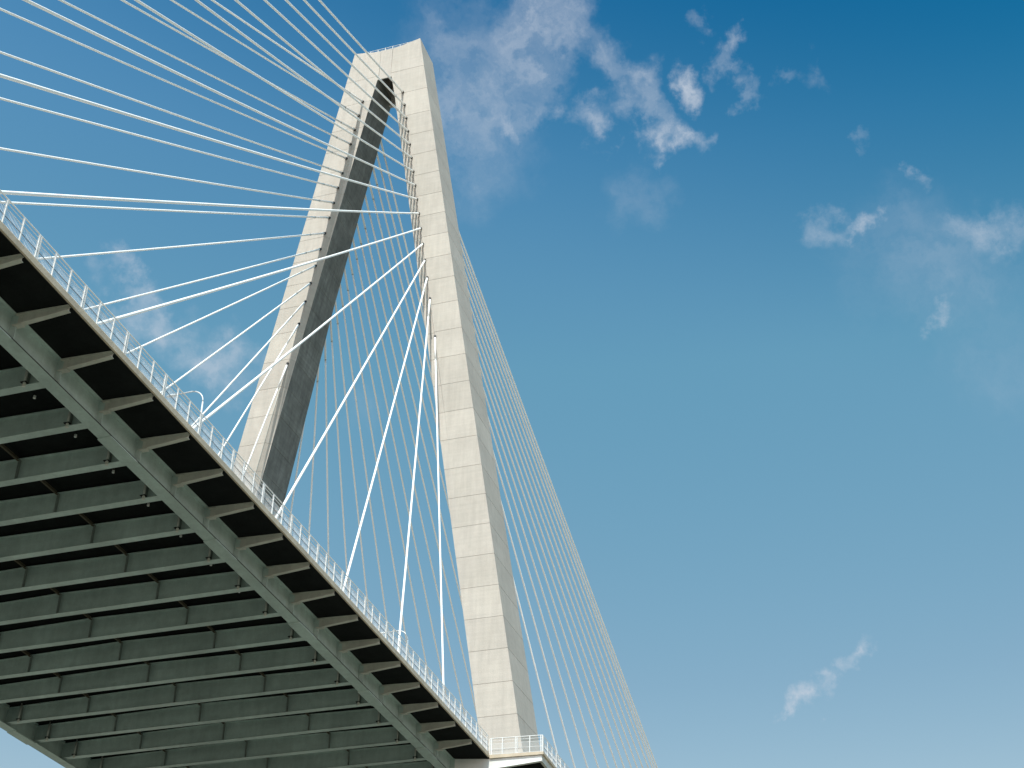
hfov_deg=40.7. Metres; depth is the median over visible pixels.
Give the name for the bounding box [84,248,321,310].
stay cable
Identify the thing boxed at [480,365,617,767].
stay cable
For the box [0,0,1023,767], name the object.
sky
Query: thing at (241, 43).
stay cable
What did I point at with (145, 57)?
stay cable
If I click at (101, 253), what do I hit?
stay cable
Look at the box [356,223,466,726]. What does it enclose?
stay cable
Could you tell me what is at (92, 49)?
stay cable
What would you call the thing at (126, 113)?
stay cable
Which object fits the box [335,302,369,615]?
stay cable
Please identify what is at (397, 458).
stay cable
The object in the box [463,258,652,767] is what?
stay cable
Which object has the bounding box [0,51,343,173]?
stay cable
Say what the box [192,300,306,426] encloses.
stay cable
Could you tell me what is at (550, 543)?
stay cable
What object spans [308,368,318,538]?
stay cable
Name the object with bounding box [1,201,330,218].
stay cable
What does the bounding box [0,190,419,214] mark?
stay cable
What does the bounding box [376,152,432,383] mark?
stay cable
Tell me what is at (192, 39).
stay cable
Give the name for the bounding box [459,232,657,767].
stay cable
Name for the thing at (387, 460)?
stay cable
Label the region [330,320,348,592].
stay cable
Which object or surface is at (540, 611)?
stay cable
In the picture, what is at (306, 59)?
stay cable
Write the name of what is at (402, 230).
stay cable
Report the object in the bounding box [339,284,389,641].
stay cable
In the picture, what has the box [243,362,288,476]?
stay cable
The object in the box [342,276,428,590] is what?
stay cable
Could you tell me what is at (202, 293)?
stay cable
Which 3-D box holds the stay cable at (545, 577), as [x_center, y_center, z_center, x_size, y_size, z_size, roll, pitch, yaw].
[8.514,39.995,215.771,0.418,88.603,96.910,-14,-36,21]
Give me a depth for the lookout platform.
140.17 m
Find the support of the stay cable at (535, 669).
attached to the bridge tower
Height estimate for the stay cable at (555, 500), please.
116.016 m
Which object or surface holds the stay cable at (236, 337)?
attached to the bridge tower
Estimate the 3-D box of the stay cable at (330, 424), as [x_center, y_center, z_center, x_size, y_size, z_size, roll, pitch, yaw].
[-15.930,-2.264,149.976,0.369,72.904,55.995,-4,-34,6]
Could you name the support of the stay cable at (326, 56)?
attached to the bridge tower
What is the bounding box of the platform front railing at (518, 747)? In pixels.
[489,735,542,754]
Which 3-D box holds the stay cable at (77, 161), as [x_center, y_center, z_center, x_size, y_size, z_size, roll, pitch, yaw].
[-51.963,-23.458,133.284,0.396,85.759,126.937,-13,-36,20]
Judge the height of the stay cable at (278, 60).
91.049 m
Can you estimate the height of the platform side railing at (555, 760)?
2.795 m
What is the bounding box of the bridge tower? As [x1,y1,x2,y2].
[233,38,539,753]
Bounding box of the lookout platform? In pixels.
[455,751,556,767]
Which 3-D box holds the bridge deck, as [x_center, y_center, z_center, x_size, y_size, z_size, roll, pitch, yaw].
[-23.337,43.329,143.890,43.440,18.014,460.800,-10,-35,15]
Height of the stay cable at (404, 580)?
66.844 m
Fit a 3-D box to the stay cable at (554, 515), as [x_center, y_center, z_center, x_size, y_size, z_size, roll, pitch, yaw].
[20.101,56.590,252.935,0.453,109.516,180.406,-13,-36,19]
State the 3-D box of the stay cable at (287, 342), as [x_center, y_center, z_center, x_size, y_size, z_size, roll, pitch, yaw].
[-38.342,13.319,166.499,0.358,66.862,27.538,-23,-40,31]
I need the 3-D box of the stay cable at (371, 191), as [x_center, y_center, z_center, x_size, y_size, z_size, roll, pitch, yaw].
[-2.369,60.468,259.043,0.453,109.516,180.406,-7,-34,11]
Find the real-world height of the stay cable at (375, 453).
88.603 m
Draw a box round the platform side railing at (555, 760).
[543,736,568,767]
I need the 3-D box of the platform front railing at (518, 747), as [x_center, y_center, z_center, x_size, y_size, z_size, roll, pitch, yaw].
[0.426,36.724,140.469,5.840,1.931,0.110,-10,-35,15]
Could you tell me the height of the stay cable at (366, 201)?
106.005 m
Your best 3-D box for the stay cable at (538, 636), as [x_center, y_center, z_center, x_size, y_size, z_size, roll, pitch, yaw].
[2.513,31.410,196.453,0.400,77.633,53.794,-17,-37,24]
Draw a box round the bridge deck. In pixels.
[0,220,488,767]
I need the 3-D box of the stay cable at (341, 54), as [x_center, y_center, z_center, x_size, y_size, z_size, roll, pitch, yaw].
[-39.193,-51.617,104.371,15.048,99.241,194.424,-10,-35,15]
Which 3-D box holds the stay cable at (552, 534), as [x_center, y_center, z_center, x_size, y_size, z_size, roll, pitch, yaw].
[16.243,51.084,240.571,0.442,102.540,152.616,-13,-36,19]
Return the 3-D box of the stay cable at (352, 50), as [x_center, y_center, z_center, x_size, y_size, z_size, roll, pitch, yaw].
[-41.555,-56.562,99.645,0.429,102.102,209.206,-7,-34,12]
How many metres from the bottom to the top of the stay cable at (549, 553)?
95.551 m
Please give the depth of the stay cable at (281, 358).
128.91 m
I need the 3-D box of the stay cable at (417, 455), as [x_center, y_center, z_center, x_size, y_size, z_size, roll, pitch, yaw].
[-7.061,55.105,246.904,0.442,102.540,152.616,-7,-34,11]
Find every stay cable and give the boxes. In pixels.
[0,8,347,159]
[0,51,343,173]
[0,74,417,199]
[0,97,338,188]
[0,147,334,203]
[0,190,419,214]
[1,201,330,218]
[23,0,415,185]
[37,232,325,259]
[59,0,351,144]
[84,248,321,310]
[97,227,421,325]
[121,0,355,130]
[126,264,316,354]
[134,0,414,172]
[166,282,311,389]
[170,0,359,116]
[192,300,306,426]
[193,243,423,428]
[195,0,412,158]
[211,0,363,102]
[218,322,299,455]
[234,0,410,145]
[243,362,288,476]
[263,0,408,131]
[276,259,425,518]
[285,0,407,118]
[287,423,304,530]
[303,0,405,105]
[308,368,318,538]
[318,0,403,92]
[324,340,329,574]
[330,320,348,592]
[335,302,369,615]
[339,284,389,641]
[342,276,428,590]
[344,269,410,664]
[348,252,430,687]
[352,237,447,704]
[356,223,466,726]
[361,209,476,715]
[365,195,462,608]
[369,181,449,511]
[373,167,440,442]
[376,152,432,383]
[380,140,425,328]
[397,297,430,651]
[434,335,444,695]
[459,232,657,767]
[461,245,654,767]
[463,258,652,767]
[465,272,648,767]
[468,290,642,767]
[471,307,637,767]
[473,323,631,767]
[476,342,624,767]
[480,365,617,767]
[483,387,608,767]
[488,417,598,767]
[493,451,587,767]
[501,501,575,767]
[513,578,559,761]
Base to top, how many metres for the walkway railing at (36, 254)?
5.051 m
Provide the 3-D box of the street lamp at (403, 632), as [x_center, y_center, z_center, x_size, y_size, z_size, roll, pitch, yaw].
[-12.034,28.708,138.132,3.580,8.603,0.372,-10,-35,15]
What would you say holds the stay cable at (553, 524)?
attached to the bridge tower
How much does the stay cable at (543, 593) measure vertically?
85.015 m
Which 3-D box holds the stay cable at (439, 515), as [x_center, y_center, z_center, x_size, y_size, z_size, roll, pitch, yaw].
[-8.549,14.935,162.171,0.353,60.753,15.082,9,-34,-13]
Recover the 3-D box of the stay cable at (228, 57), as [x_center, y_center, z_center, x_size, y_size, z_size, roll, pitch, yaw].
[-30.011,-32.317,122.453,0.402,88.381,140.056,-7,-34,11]
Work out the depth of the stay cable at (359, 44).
194.00 m
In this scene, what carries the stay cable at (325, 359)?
attached to the bridge tower
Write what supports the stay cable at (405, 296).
attached to the bridge tower
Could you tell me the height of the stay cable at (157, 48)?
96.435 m
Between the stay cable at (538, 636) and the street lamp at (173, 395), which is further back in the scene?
the stay cable at (538, 636)
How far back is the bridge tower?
188.52 m
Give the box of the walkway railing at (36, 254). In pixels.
[0,190,488,750]
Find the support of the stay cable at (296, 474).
attached to the bridge tower
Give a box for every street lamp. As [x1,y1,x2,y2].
[166,391,203,412]
[387,630,407,657]
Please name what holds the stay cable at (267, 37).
attached to the bridge tower
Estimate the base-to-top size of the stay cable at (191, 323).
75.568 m
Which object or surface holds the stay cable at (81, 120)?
attached to the bridge tower

